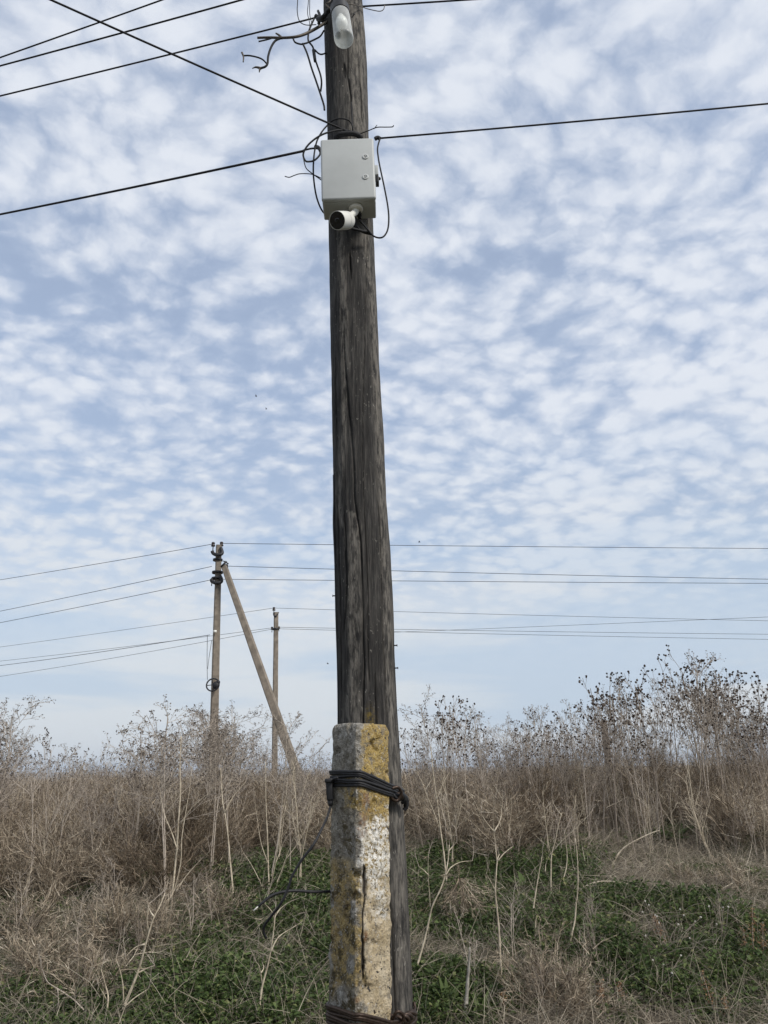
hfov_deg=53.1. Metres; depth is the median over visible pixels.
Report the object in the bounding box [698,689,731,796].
dry thistle
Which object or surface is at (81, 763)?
dry thistle
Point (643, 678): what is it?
dry thistle
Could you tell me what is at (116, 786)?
dry stalk
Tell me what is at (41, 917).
dry clump
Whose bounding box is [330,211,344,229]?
front window
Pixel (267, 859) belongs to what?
dry stalk
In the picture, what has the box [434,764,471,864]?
dry stalk
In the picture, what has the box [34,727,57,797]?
dry thistle
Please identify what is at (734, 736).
dry thistle
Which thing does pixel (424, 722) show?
dry lacy weed
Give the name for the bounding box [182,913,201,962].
dry stalk
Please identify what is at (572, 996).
dry clump
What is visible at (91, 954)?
dry clump
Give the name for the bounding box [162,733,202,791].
dry lacy weed
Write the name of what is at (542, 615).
distant wire
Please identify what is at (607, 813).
dry stalk
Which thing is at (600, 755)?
dry thistle
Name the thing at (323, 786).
dry lacy weed
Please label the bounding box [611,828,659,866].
dry stalk
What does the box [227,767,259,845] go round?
dry stalk
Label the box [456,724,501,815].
dry lacy weed
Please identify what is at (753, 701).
dry lacy weed
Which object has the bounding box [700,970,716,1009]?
dock plant
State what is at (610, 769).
dry lacy weed
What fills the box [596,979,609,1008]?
dock plant
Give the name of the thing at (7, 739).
dry lacy weed
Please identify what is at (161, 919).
dry clump
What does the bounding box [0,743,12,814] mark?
dry lacy weed
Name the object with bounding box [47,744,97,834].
dry lacy weed
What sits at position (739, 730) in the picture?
dry lacy weed
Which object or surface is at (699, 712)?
dry lacy weed
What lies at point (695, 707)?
dry thistle
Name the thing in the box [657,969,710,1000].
broadleaf plant
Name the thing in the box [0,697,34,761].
dry lacy weed
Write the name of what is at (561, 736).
dry thistle
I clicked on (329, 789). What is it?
power cable
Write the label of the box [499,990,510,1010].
dock plant
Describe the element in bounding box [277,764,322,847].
dry lacy weed
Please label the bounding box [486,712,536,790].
dry lacy weed
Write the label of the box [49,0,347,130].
overhead wire
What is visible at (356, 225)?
box cable
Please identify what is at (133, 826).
dry stalk
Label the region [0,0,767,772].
sky
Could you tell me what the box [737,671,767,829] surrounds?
dry thistle
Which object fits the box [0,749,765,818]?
dry grass field
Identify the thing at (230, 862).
dry stalk
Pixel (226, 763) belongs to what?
dry lacy weed
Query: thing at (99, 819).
dry lacy weed
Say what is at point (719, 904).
twiggy stalk
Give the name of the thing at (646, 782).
dry stalk
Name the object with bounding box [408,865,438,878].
broadleaf plant
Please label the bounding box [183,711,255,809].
dry lacy weed
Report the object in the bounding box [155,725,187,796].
dry lacy weed
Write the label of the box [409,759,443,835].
dry stalk
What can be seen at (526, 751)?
dry lacy weed
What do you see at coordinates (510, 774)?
dry thistle
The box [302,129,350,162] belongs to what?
box cable
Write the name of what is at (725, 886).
dry stalk
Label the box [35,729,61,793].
dry thistle
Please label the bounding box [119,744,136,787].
dry thistle
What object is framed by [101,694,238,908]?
dry lacy weed
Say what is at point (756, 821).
dry stalk
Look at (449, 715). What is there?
dry thistle
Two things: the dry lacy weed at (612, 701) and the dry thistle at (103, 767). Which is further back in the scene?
the dry thistle at (103, 767)
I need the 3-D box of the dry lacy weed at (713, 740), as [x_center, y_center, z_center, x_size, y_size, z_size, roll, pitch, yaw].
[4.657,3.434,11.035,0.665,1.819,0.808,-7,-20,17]
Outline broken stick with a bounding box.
[463,947,470,1022]
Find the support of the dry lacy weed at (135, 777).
on the ground at (522, 956)
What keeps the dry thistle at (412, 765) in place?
on the ground at (522, 956)
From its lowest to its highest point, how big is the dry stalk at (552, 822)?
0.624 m
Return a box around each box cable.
[285,173,320,177]
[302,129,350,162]
[312,125,327,213]
[327,118,352,130]
[334,131,362,139]
[351,102,352,124]
[351,227,369,233]
[355,218,370,234]
[359,138,389,238]
[360,125,393,133]
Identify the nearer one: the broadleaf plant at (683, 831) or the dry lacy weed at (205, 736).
the broadleaf plant at (683, 831)
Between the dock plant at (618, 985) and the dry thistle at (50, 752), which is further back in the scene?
the dry thistle at (50, 752)
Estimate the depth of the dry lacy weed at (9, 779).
8.18 m
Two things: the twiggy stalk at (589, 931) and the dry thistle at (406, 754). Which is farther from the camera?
the dry thistle at (406, 754)
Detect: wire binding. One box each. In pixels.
[325,1000,417,1023]
[329,770,408,810]
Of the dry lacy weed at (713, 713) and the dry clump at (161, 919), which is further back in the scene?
the dry lacy weed at (713, 713)
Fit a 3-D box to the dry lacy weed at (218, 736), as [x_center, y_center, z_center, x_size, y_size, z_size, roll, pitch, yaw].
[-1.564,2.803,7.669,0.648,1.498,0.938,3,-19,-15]
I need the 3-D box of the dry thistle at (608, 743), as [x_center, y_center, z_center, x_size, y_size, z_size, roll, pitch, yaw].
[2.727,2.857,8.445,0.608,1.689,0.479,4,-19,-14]
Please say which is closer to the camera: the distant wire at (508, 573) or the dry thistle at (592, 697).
the dry thistle at (592, 697)
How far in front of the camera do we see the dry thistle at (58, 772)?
10.49 m
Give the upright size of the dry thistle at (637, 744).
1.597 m
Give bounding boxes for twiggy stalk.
[4,859,33,948]
[20,900,42,953]
[62,885,94,967]
[69,922,89,981]
[72,878,103,938]
[88,854,114,903]
[94,856,125,931]
[127,898,155,964]
[176,868,204,939]
[196,859,223,925]
[240,941,268,998]
[446,907,483,979]
[465,944,484,980]
[495,881,526,961]
[524,941,554,1021]
[570,916,596,972]
[573,895,603,971]
[576,906,600,950]
[580,877,600,930]
[702,871,729,936]
[726,892,743,936]
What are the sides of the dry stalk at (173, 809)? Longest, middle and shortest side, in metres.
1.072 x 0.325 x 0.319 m
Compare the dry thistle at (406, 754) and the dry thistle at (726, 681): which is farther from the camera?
the dry thistle at (406, 754)
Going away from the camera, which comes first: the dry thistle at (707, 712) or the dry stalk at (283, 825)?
the dry stalk at (283, 825)
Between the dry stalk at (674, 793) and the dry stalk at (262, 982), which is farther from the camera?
the dry stalk at (674, 793)
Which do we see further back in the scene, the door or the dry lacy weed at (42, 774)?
the dry lacy weed at (42, 774)
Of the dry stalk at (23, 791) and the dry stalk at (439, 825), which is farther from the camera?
the dry stalk at (23, 791)
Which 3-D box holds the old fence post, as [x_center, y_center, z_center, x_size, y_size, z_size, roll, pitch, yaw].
[3.342,3.821,11.356,0.135,1.459,0.124,-1,-19,0]
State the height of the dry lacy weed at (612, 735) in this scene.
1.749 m
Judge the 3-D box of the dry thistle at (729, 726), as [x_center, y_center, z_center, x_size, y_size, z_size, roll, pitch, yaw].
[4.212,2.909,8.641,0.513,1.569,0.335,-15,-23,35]
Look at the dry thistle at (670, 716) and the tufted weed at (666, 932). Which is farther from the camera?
the dry thistle at (670, 716)
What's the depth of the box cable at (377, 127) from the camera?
3.78 m
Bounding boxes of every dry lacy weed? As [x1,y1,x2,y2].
[0,695,68,801]
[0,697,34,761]
[0,712,36,828]
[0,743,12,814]
[0,754,50,806]
[0,756,17,820]
[1,721,43,804]
[1,756,35,799]
[24,759,57,814]
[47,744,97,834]
[50,758,109,811]
[55,776,115,864]
[72,761,118,800]
[86,721,178,866]
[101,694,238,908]
[128,734,184,862]
[130,725,188,797]
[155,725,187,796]
[162,709,224,802]
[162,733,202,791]
[167,709,238,833]
[173,706,232,827]
[179,704,226,802]
[180,715,265,831]
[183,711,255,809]
[186,700,273,878]
[189,723,252,819]
[196,715,264,875]
[203,725,269,830]
[205,732,250,843]
[234,735,279,809]
[240,712,331,878]
[240,738,285,796]
[252,742,324,868]
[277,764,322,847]
[281,754,330,850]
[294,748,331,845]
[312,768,331,824]
[399,685,466,824]
[404,740,450,837]
[408,720,450,783]
[411,753,440,785]
[429,705,491,782]
[447,704,509,786]
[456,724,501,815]
[465,744,509,822]
[468,739,503,798]
[483,725,527,807]
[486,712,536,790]
[491,728,535,804]
[505,705,556,839]
[515,703,572,782]
[543,733,580,830]
[551,699,600,841]
[569,704,613,765]
[570,721,611,831]
[582,718,635,836]
[590,686,640,824]
[599,678,670,846]
[622,693,693,842]
[634,675,680,765]
[659,649,747,837]
[668,690,724,761]
[678,689,728,767]
[688,667,753,808]
[703,683,764,788]
[717,721,741,776]
[724,684,767,801]
[732,711,767,795]
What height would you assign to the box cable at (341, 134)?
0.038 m
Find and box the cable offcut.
[253,889,329,910]
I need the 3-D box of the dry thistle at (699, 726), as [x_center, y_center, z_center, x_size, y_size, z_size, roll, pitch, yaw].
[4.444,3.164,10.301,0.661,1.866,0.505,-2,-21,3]
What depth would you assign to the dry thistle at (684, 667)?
10.19 m
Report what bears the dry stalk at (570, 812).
on the ground at (522, 956)
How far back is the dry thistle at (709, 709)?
10.13 m
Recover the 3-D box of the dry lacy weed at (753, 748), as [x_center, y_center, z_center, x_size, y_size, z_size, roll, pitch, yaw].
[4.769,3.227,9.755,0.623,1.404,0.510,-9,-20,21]
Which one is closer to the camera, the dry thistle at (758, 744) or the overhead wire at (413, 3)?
the overhead wire at (413, 3)
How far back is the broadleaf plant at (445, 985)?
4.78 m
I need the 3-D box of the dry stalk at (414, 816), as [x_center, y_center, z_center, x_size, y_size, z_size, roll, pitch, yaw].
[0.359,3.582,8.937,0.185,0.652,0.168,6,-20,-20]
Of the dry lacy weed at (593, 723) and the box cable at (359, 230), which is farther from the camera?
the dry lacy weed at (593, 723)
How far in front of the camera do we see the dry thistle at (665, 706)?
10.92 m
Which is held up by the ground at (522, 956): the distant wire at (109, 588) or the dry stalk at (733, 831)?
the dry stalk at (733, 831)
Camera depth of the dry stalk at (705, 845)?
7.95 m
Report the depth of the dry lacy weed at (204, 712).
10.42 m
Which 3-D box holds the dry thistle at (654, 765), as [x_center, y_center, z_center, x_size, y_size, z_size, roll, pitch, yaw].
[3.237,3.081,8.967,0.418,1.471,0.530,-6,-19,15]
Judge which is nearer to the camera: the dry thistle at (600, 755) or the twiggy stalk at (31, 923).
the twiggy stalk at (31, 923)
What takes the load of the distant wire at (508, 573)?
attached to the concrete power pole at (216, 580)
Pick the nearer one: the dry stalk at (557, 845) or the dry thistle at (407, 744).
the dry stalk at (557, 845)
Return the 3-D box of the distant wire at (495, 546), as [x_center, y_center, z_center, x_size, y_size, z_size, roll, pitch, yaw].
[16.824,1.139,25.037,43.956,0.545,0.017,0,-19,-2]
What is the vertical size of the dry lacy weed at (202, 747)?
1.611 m
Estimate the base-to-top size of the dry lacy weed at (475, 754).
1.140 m
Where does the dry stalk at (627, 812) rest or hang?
on the ground at (522, 956)
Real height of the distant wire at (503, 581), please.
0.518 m
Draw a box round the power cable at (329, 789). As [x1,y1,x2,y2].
[262,776,338,938]
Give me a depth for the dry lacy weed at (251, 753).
10.26 m
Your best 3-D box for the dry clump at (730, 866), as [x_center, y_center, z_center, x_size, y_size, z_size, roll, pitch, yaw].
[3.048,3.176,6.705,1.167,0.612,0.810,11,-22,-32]
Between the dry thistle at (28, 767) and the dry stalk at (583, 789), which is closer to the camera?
the dry stalk at (583, 789)
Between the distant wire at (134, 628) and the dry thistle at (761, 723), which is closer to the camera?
the dry thistle at (761, 723)
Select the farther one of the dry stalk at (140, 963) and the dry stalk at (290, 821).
the dry stalk at (290, 821)
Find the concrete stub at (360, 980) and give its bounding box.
[328,723,391,1023]
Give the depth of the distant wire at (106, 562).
26.08 m
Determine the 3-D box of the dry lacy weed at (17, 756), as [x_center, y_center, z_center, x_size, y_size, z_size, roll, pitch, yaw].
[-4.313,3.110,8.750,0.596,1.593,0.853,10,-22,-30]
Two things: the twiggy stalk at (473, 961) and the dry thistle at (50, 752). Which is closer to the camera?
the twiggy stalk at (473, 961)
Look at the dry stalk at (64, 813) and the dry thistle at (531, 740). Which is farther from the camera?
the dry thistle at (531, 740)
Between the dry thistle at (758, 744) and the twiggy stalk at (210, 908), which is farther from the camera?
the dry thistle at (758, 744)
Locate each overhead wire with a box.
[0,0,162,57]
[0,0,242,66]
[0,17,313,96]
[0,150,302,214]
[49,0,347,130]
[363,0,470,6]
[381,103,767,138]
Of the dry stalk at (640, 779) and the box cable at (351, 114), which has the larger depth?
the dry stalk at (640, 779)
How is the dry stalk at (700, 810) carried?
on the ground at (522, 956)
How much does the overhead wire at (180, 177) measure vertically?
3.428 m
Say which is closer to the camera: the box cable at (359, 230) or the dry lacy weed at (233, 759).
the box cable at (359, 230)
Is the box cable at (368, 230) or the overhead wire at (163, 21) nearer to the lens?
the box cable at (368, 230)
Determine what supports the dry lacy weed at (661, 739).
on the ground at (522, 956)
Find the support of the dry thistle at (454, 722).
on the ground at (522, 956)
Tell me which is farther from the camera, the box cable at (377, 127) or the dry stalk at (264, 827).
the dry stalk at (264, 827)
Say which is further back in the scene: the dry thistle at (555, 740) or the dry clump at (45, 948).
the dry thistle at (555, 740)
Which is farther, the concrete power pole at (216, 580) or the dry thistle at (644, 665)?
the concrete power pole at (216, 580)
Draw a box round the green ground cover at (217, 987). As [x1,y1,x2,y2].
[0,815,767,1023]
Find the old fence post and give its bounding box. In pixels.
[601,720,611,804]
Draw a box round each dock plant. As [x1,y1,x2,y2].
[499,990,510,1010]
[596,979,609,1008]
[616,981,625,1000]
[649,913,671,958]
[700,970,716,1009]
[720,995,734,1022]
[738,925,752,954]
[744,904,758,957]
[758,919,767,964]
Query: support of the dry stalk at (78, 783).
on the ground at (522, 956)
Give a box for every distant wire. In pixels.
[0,580,208,622]
[0,629,270,676]
[0,635,206,665]
[1,544,211,579]
[2,566,211,610]
[3,608,271,646]
[4,628,267,660]
[223,543,767,548]
[232,566,743,578]
[232,579,767,583]
[285,608,761,620]
[285,627,713,633]
[299,629,767,639]
[409,617,758,631]
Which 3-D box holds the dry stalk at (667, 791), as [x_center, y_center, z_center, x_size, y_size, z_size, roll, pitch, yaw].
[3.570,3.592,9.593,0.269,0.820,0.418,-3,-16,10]
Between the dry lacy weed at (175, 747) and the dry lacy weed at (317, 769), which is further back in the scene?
the dry lacy weed at (175, 747)
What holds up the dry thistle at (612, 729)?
on the ground at (522, 956)
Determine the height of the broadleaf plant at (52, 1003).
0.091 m
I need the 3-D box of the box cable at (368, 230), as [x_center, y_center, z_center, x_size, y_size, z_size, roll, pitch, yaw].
[-0.038,-1.594,3.700,0.088,0.687,0.166,-17,-24,38]
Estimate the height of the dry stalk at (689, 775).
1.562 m
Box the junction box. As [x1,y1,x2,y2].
[321,138,380,219]
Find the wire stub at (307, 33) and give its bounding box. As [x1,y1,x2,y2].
[241,0,327,110]
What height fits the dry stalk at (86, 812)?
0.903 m
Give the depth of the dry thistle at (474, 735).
10.74 m
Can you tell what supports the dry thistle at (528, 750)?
on the ground at (522, 956)
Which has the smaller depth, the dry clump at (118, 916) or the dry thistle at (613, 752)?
the dry clump at (118, 916)
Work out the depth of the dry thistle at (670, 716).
10.18 m
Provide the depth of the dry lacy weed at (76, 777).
9.25 m
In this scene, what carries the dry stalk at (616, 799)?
on the ground at (522, 956)
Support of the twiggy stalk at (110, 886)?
on the ground at (522, 956)
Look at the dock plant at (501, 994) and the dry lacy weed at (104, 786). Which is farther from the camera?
the dry lacy weed at (104, 786)
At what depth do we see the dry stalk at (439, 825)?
7.19 m
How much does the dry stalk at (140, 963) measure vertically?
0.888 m
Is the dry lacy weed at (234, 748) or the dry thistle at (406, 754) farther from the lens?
the dry thistle at (406, 754)
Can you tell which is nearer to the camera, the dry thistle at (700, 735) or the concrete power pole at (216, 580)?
the dry thistle at (700, 735)
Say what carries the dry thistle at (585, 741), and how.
on the ground at (522, 956)
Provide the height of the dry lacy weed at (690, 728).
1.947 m
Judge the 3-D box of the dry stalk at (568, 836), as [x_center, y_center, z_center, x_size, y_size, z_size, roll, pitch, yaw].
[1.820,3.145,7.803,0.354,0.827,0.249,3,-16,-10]
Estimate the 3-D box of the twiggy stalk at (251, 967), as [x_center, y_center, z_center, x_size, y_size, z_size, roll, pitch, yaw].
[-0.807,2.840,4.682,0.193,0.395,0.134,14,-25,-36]
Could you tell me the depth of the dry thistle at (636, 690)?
9.66 m
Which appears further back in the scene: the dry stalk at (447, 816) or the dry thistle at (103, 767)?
the dry thistle at (103, 767)
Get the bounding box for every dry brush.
[0,729,331,909]
[401,696,767,856]
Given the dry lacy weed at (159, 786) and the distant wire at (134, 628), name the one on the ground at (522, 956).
the dry lacy weed at (159, 786)
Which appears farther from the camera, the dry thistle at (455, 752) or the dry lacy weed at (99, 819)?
the dry thistle at (455, 752)
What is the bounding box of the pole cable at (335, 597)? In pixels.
[333,475,338,723]
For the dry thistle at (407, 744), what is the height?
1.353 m
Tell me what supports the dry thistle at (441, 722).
on the ground at (522, 956)
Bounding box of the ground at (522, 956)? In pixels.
[0,765,767,1023]
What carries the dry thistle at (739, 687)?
on the ground at (522, 956)
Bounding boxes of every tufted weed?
[642,900,701,961]
[652,954,681,991]
[689,905,728,964]
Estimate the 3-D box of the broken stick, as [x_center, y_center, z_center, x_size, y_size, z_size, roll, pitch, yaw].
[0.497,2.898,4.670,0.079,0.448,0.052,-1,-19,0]
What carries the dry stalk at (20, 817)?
on the ground at (522, 956)
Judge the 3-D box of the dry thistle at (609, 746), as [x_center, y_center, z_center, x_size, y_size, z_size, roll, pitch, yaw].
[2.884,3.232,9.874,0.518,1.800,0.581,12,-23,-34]
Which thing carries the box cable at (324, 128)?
attached to the junction box
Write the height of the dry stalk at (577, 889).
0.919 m
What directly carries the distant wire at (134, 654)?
attached to the concrete power pole at (276, 628)
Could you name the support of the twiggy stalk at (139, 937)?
on the ground at (522, 956)
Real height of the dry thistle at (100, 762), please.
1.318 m
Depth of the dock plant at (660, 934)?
5.44 m
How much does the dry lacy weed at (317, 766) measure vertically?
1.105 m
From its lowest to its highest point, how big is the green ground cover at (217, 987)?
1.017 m
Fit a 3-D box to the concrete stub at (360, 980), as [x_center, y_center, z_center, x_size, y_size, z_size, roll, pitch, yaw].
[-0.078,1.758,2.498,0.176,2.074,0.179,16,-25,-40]
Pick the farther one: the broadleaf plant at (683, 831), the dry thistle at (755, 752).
the dry thistle at (755, 752)
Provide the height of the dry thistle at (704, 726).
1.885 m
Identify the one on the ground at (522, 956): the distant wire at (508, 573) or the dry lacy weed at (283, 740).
the dry lacy weed at (283, 740)
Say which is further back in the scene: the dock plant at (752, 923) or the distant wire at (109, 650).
the distant wire at (109, 650)
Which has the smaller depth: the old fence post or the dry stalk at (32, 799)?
the dry stalk at (32, 799)
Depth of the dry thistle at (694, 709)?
11.47 m
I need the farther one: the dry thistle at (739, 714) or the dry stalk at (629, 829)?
the dry thistle at (739, 714)
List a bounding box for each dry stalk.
[0,775,17,824]
[1,770,50,831]
[6,802,31,838]
[9,764,79,890]
[29,783,60,840]
[36,944,96,1014]
[42,761,87,859]
[64,757,87,813]
[71,784,98,854]
[78,762,132,875]
[94,949,108,1013]
[104,755,130,821]
[111,790,146,870]
[116,873,169,1012]
[119,776,146,844]
[146,791,179,866]
[156,769,191,859]
[160,726,212,913]
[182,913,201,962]
[220,759,252,895]
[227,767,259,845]
[231,748,319,893]
[249,879,308,1023]
[256,810,268,841]
[268,788,301,862]
[280,792,301,841]
[283,757,325,881]
[293,794,314,849]
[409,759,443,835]
[409,796,424,842]
[411,734,449,884]
[413,819,480,973]
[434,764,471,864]
[434,790,454,853]
[448,761,469,831]
[469,766,494,838]
[480,787,512,983]
[484,769,504,821]
[532,835,546,913]
[535,784,559,860]
[543,799,568,842]
[544,797,572,852]
[545,781,579,853]
[545,787,595,890]
[563,790,578,832]
[563,816,571,880]
[565,786,585,839]
[566,762,594,837]
[567,796,583,851]
[569,819,578,944]
[579,777,598,826]
[581,852,648,890]
[582,766,602,845]
[593,801,603,833]
[594,767,613,836]
[601,765,625,833]
[607,770,630,829]
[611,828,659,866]
[616,792,632,842]
[618,786,637,827]
[618,800,641,868]
[627,766,663,842]
[628,772,658,849]
[635,779,663,855]
[654,761,687,839]
[657,780,681,865]
[659,768,679,812]
[673,765,718,862]
[679,707,701,848]
[683,782,708,849]
[686,795,713,863]
[693,870,756,904]
[723,799,744,854]
[727,779,758,860]
[743,792,766,853]
[745,778,767,831]
[752,787,767,861]
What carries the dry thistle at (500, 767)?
on the ground at (522, 956)
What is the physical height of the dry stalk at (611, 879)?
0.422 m
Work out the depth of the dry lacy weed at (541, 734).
10.24 m
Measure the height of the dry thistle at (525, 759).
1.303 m
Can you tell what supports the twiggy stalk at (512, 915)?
on the ground at (522, 956)
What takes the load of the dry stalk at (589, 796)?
on the ground at (522, 956)
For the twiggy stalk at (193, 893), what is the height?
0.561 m
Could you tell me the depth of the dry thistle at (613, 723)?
10.98 m
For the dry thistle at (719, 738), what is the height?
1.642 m
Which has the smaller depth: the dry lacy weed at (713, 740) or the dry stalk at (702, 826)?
the dry stalk at (702, 826)
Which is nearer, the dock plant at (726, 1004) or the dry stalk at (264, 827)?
the dock plant at (726, 1004)
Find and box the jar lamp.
[316,0,352,48]
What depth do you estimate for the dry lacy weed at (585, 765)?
9.53 m
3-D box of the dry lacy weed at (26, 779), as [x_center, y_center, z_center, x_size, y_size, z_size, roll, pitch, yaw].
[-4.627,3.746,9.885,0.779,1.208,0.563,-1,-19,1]
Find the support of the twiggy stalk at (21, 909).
on the ground at (522, 956)
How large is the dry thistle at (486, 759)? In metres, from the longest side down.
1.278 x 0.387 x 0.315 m
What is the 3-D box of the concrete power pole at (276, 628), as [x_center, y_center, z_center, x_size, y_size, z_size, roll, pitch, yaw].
[-4.725,8.055,33.079,0.473,8.042,0.322,5,-20,-17]
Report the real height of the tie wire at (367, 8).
0.151 m
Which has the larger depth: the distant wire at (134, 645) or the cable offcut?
the distant wire at (134, 645)
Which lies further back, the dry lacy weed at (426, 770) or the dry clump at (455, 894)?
the dry lacy weed at (426, 770)
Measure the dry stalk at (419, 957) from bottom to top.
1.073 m
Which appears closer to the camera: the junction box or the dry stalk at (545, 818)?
the junction box
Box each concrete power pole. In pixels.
[206,542,302,778]
[271,607,279,782]
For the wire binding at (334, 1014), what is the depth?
2.49 m
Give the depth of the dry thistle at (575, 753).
9.40 m
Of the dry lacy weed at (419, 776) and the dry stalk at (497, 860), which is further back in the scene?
the dry lacy weed at (419, 776)
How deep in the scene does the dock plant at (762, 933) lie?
5.34 m
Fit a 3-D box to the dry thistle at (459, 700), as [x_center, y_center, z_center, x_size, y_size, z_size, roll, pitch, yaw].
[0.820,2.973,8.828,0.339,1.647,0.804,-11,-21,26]
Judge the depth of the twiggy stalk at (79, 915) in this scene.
5.63 m
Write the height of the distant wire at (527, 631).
0.884 m
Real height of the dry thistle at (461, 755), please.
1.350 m
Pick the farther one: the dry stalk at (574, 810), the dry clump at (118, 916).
the dry stalk at (574, 810)
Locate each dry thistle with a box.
[20,747,37,791]
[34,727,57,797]
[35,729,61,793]
[38,733,59,797]
[50,753,75,790]
[65,747,84,793]
[71,748,96,789]
[86,747,112,794]
[89,741,112,784]
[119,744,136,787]
[399,728,417,832]
[399,732,424,830]
[400,727,432,846]
[407,708,450,809]
[425,700,455,833]
[426,695,464,810]
[426,698,469,830]
[436,695,476,780]
[439,712,476,841]
[443,722,478,810]
[445,703,485,842]
[458,706,509,784]
[472,730,496,805]
[489,749,508,782]
[495,745,517,804]
[510,709,554,795]
[512,728,548,839]
[516,722,538,794]
[516,725,557,794]
[531,711,570,812]
[536,708,578,804]
[536,726,568,843]
[537,727,567,821]
[552,711,595,813]
[553,715,602,836]
[562,700,606,822]
[573,675,619,837]
[573,701,619,845]
[575,682,616,830]
[576,691,625,832]
[576,701,595,821]
[582,674,633,824]
[586,691,628,834]
[588,694,627,767]
[592,672,634,847]
[596,694,664,851]
[598,672,649,842]
[606,683,653,834]
[607,670,655,784]
[611,699,657,849]
[617,678,672,824]
[618,670,665,844]
[624,699,648,826]
[638,712,672,824]
[640,654,688,821]
[641,668,691,823]
[658,644,701,782]
[660,654,708,773]
[663,659,714,829]
[664,659,715,767]
[664,680,702,759]
[678,694,716,786]
[679,661,728,777]
[680,678,729,775]
[684,672,726,773]
[685,667,743,778]
[686,690,744,782]
[690,681,733,777]
[693,668,740,848]
[696,675,764,802]
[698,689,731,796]
[699,670,743,803]
[699,671,742,777]
[706,681,754,796]
[708,694,755,782]
[710,672,746,786]
[715,670,764,792]
[715,679,737,783]
[724,700,767,802]
[736,709,767,791]
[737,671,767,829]
[738,716,767,809]
[739,727,767,824]
[743,703,767,755]
[749,694,767,772]
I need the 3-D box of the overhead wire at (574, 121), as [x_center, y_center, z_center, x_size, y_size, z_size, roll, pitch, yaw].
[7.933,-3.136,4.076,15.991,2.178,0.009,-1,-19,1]
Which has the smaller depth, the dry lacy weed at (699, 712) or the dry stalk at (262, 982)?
the dry stalk at (262, 982)
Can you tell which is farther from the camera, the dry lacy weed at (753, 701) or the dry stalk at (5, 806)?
the dry lacy weed at (753, 701)
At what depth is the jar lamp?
3.93 m
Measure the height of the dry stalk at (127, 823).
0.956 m
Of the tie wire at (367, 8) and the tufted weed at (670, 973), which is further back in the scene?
the tufted weed at (670, 973)
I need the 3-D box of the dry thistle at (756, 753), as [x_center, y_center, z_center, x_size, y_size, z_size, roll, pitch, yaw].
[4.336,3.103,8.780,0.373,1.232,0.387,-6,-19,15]
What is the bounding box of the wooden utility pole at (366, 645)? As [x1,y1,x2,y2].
[323,0,412,1014]
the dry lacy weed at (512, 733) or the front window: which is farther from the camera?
the dry lacy weed at (512, 733)
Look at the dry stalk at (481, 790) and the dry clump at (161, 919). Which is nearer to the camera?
the dry clump at (161, 919)
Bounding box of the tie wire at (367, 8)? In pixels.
[348,3,384,11]
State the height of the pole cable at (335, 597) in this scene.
1.241 m
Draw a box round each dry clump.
[0,866,85,942]
[0,910,103,988]
[13,856,184,957]
[15,906,159,1007]
[106,873,246,953]
[167,873,273,929]
[411,854,508,930]
[438,816,539,877]
[471,912,638,1016]
[522,922,640,1022]
[579,789,693,838]
[628,851,723,886]
[671,780,767,861]
[674,839,767,894]
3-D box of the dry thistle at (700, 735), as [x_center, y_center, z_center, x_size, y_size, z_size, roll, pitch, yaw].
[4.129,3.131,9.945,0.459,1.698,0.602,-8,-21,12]
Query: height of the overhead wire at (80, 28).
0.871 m
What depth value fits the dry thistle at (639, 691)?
8.97 m
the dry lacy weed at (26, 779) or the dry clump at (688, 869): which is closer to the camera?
the dry clump at (688, 869)
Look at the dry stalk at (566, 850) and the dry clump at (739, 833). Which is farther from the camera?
the dry clump at (739, 833)
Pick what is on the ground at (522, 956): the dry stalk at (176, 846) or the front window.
the dry stalk at (176, 846)
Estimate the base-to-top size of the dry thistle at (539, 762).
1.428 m
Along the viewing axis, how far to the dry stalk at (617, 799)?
9.36 m
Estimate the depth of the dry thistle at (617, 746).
8.92 m
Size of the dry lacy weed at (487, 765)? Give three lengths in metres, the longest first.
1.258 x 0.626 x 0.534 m
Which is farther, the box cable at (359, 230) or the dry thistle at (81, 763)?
the dry thistle at (81, 763)
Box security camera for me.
[329,203,362,229]
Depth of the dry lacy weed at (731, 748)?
11.26 m
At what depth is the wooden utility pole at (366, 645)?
3.24 m
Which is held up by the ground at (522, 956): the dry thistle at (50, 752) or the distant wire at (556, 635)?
the dry thistle at (50, 752)
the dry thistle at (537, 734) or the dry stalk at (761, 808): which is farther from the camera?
the dry thistle at (537, 734)
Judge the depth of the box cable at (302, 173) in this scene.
3.62 m
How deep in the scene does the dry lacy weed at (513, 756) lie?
9.32 m
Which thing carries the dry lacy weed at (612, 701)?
on the ground at (522, 956)
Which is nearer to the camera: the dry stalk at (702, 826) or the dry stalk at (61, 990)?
the dry stalk at (61, 990)
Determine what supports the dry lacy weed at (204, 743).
on the ground at (522, 956)
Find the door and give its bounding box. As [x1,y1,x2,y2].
[321,138,375,201]
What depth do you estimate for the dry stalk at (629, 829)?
7.72 m
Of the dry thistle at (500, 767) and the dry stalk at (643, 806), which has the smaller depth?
the dry stalk at (643, 806)
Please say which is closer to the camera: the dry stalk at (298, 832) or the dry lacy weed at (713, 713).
the dry stalk at (298, 832)
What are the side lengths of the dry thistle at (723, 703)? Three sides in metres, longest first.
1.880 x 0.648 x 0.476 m
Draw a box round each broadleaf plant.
[36,996,65,1009]
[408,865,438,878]
[425,975,465,1007]
[453,989,501,1016]
[503,871,546,889]
[630,951,668,971]
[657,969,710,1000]
[661,826,692,841]
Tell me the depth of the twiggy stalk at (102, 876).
6.50 m

